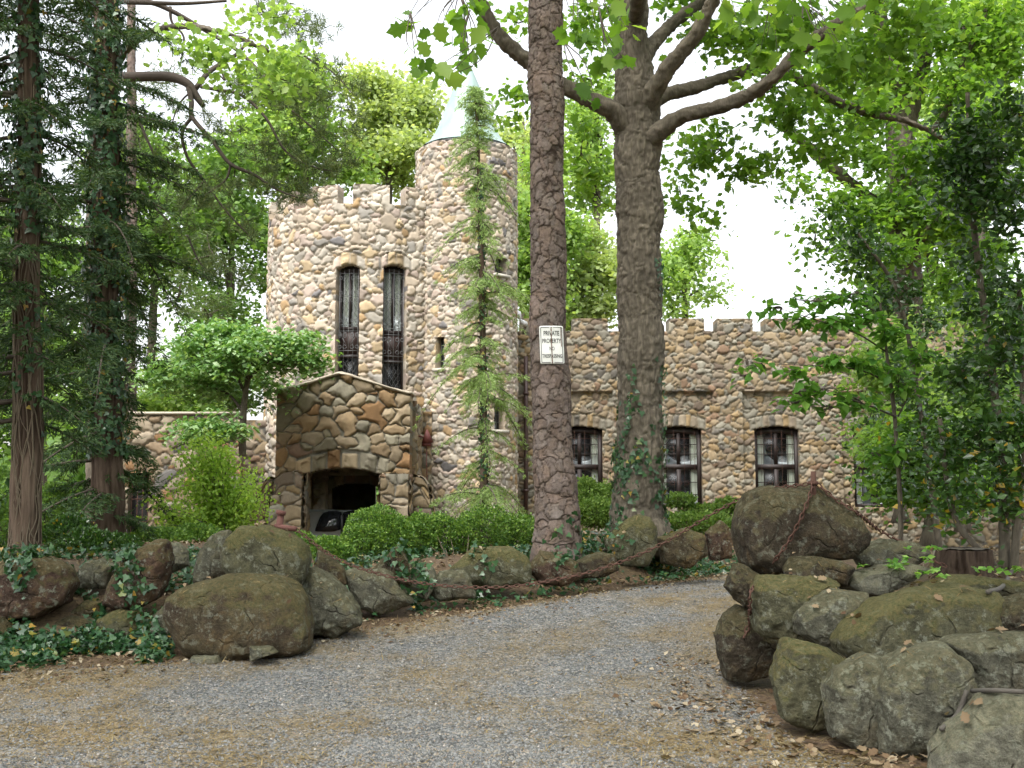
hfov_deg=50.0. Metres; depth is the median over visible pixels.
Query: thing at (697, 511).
juniper shrub
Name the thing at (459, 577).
boulder
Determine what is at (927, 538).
broadleaf tree
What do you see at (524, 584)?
chain
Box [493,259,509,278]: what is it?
slit window
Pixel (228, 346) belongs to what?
dogwood tree
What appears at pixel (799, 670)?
boulder
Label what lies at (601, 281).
broadleaf tree
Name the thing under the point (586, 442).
casement window
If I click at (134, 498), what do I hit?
door
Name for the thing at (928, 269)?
broadleaf tree
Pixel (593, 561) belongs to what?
boulder
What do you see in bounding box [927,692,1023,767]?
boulder
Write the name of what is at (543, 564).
boulder
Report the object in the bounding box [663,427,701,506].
casement window
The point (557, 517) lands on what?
pine tree
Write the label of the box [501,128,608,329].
broadleaf tree
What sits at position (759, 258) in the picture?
sky
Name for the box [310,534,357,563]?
boxwood bush
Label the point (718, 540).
boulder
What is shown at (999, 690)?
stick
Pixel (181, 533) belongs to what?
boxwood bush
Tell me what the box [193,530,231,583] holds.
boulder
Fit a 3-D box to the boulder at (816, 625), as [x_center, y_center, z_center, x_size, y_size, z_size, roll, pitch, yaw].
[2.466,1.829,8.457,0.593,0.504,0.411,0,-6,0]
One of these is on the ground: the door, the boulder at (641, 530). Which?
the boulder at (641, 530)
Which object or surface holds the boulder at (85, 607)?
on the boulder at (72, 620)
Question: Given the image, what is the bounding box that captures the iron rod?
[808,471,817,494]
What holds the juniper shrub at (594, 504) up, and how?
on the ground
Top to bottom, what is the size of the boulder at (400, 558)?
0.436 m
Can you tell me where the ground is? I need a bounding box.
[0,539,1023,767]
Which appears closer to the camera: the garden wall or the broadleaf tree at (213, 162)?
the garden wall
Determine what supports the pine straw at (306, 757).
on the driveway
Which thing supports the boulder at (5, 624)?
on the ground
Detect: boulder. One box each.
[0,556,80,620]
[0,616,14,635]
[55,615,94,627]
[71,600,101,615]
[77,558,113,589]
[95,609,146,639]
[102,538,174,610]
[149,606,172,639]
[162,572,314,660]
[171,542,189,572]
[190,655,221,663]
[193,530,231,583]
[220,525,311,584]
[249,645,277,660]
[302,566,362,638]
[314,550,346,584]
[346,567,413,614]
[373,546,411,585]
[405,567,436,599]
[409,560,432,567]
[431,569,475,601]
[449,546,531,589]
[530,550,581,586]
[576,552,618,578]
[603,514,657,566]
[657,528,707,568]
[704,520,731,560]
[714,604,778,682]
[723,563,759,607]
[731,484,871,574]
[749,574,839,639]
[769,637,844,732]
[782,556,854,586]
[792,588,868,651]
[820,651,881,751]
[829,582,1004,658]
[839,562,929,596]
[853,538,930,567]
[873,640,977,760]
[918,574,1023,596]
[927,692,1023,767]
[938,630,1023,688]
[1000,592,1023,630]
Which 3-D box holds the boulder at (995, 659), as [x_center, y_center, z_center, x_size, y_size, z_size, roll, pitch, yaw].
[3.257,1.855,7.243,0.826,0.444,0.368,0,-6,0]
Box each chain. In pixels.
[295,482,807,589]
[743,483,814,638]
[816,483,946,567]
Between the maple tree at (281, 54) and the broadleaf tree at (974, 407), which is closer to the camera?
the maple tree at (281, 54)
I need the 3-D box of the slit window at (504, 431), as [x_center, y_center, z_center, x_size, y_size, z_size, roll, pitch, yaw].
[-0.409,0.819,28.671,0.512,0.938,0.440,6,-9,-43]
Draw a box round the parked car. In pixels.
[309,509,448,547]
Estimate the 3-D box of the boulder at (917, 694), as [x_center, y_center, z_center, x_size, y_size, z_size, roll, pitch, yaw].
[2.649,2.077,7.130,0.618,0.798,0.525,0,-6,0]
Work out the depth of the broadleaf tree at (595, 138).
47.96 m
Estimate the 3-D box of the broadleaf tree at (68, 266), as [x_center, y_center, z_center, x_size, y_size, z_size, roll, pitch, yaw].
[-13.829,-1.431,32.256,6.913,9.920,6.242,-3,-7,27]
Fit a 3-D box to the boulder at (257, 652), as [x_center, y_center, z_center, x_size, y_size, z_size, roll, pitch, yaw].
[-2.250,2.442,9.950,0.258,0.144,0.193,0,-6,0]
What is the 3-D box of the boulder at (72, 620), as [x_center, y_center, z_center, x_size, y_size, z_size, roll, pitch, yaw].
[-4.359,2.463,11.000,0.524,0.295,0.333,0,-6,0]
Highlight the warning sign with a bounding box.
[539,326,563,363]
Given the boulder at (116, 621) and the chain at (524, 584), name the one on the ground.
the boulder at (116, 621)
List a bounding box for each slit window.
[432,338,445,371]
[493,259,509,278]
[493,407,508,432]
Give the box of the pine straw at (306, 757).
[0,576,882,767]
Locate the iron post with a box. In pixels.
[274,510,296,531]
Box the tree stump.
[931,546,999,578]
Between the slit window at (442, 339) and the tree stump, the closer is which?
the tree stump
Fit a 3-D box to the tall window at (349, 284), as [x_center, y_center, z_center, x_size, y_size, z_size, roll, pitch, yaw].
[-4.220,-1.472,28.860,0.806,3.624,0.647,-1,-6,5]
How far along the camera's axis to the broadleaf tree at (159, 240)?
38.23 m
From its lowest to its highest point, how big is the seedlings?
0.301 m
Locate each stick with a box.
[939,690,968,731]
[970,688,1023,693]
[985,569,1013,593]
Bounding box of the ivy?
[0,521,738,672]
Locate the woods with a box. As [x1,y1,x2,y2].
[0,371,378,534]
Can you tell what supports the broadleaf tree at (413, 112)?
on the ground
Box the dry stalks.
[430,535,468,557]
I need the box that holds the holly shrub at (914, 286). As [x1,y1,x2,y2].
[771,176,977,546]
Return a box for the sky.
[0,0,1023,454]
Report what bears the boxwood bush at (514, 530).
on the ground
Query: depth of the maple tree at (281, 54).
17.63 m
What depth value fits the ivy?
10.93 m
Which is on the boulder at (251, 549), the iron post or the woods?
the iron post
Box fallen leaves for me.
[0,490,1023,767]
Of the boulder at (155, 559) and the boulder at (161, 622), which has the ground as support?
the boulder at (161, 622)
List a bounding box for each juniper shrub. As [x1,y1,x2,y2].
[577,474,611,531]
[664,491,737,534]
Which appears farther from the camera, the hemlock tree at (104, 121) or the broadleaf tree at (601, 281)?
the broadleaf tree at (601, 281)
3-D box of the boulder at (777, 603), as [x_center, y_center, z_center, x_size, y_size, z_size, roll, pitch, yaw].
[2.264,1.794,8.763,0.713,0.546,0.471,0,-6,0]
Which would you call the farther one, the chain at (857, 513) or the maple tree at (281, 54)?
the maple tree at (281, 54)
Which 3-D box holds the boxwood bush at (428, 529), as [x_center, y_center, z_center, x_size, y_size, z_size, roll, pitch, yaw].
[-1.211,2.211,15.960,1.078,0.879,0.742,4,-8,-34]
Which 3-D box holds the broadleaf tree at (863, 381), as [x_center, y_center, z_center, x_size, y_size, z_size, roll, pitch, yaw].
[6.647,0.384,19.153,2.608,4.061,2.433,-3,-7,26]
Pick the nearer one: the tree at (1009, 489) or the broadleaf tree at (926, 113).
the tree at (1009, 489)
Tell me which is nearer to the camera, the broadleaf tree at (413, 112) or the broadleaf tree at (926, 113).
the broadleaf tree at (926, 113)
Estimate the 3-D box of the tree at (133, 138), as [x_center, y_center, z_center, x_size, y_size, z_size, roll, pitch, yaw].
[-11.380,-4.862,33.650,7.343,14.540,3.281,0,-6,0]
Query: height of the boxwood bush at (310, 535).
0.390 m
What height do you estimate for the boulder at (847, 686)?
0.654 m
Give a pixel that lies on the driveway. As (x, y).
(560, 645)
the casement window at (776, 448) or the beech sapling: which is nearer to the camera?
the beech sapling
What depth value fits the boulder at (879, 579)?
9.11 m
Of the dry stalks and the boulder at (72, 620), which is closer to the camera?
the boulder at (72, 620)
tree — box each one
[0,0,144,559]
[0,0,230,551]
[0,189,165,486]
[0,312,82,502]
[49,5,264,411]
[61,90,216,371]
[81,337,264,415]
[84,0,344,517]
[118,0,372,295]
[123,315,342,455]
[136,116,289,411]
[198,39,394,201]
[327,51,452,203]
[386,0,982,560]
[412,85,532,540]
[495,109,571,330]
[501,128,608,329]
[527,0,583,561]
[529,213,617,330]
[564,67,615,253]
[660,215,754,321]
[754,0,1023,504]
[817,290,973,522]
[828,391,1007,545]
[830,165,1023,330]
[847,344,1019,532]
[882,0,1023,253]
[884,63,1023,569]
[923,254,1023,501]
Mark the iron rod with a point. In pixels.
(813, 481)
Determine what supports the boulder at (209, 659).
on the driveway
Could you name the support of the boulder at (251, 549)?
on the boulder at (230, 617)
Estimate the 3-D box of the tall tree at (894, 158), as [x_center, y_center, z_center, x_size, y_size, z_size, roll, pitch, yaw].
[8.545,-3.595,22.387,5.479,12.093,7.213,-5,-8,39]
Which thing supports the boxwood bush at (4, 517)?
on the ground
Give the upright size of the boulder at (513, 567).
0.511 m
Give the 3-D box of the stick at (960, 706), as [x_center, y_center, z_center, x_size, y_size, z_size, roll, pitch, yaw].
[2.689,1.993,6.722,0.072,0.190,0.460,-6,-8,42]
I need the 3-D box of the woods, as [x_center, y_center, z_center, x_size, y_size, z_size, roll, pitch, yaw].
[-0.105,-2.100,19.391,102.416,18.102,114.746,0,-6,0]
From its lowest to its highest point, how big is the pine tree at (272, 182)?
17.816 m
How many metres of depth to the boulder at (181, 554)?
11.55 m
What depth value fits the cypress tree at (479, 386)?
24.27 m
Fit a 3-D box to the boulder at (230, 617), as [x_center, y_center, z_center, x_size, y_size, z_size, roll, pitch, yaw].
[-2.586,2.217,10.432,1.390,0.855,0.843,0,-6,0]
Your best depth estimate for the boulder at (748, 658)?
9.12 m
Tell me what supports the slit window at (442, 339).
in the stone castle
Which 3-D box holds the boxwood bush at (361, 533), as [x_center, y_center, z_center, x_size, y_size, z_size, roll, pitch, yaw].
[-1.856,2.103,15.351,1.114,0.913,1.152,0,-6,0]
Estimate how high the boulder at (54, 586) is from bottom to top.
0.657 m
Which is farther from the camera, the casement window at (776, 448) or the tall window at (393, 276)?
the casement window at (776, 448)
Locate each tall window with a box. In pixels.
[338,266,359,375]
[382,266,404,389]
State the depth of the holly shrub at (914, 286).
12.45 m
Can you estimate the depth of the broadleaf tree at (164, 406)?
35.42 m
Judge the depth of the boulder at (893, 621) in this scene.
7.96 m
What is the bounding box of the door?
[131,473,149,538]
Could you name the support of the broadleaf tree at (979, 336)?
on the ground
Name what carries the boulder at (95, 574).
on the ground
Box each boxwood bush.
[0,460,73,551]
[42,511,143,553]
[127,521,221,542]
[292,530,315,546]
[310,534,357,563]
[339,502,418,558]
[400,506,459,555]
[448,502,534,553]
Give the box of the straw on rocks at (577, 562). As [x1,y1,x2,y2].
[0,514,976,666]
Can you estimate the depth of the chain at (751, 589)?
9.12 m
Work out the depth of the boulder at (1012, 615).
7.94 m
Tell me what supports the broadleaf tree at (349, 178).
on the ground
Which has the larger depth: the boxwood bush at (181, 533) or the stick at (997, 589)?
the boxwood bush at (181, 533)
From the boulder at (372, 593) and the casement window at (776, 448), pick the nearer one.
the boulder at (372, 593)
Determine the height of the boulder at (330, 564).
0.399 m
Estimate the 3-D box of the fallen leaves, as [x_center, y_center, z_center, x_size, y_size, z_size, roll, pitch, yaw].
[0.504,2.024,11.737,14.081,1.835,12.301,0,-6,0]
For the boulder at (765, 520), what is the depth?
9.20 m
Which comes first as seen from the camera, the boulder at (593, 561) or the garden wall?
the boulder at (593, 561)
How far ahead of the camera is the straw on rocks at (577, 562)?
10.23 m
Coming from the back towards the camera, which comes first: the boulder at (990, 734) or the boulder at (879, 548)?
the boulder at (879, 548)
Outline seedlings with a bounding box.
[856,545,1022,578]
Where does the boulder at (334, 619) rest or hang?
on the ground
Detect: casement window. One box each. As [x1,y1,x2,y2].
[571,427,601,491]
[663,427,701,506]
[754,427,798,487]
[853,432,888,506]
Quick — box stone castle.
[252,63,1023,562]
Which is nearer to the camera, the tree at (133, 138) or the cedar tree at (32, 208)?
the cedar tree at (32, 208)
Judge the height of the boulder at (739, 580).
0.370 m
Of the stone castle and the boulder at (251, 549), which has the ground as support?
the stone castle
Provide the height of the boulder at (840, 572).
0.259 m
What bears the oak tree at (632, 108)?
on the ground
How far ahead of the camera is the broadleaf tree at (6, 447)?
26.41 m
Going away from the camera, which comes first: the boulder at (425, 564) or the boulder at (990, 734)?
the boulder at (990, 734)
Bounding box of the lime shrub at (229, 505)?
[136,419,281,537]
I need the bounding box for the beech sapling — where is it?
[729,281,945,539]
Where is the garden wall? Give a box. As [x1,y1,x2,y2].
[122,412,266,538]
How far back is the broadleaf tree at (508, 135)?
49.02 m
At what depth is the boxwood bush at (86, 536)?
14.87 m
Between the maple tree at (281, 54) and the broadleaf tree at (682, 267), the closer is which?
the maple tree at (281, 54)
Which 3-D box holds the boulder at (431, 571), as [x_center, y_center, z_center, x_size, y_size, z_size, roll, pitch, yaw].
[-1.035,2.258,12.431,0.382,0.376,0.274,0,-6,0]
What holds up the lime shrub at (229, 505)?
on the ground
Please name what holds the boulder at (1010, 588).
on the ground
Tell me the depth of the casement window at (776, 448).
31.17 m
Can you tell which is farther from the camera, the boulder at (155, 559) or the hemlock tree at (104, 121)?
the hemlock tree at (104, 121)
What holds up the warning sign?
attached to the pine tree at (557, 517)
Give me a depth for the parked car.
26.11 m
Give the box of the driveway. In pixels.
[0,576,852,767]

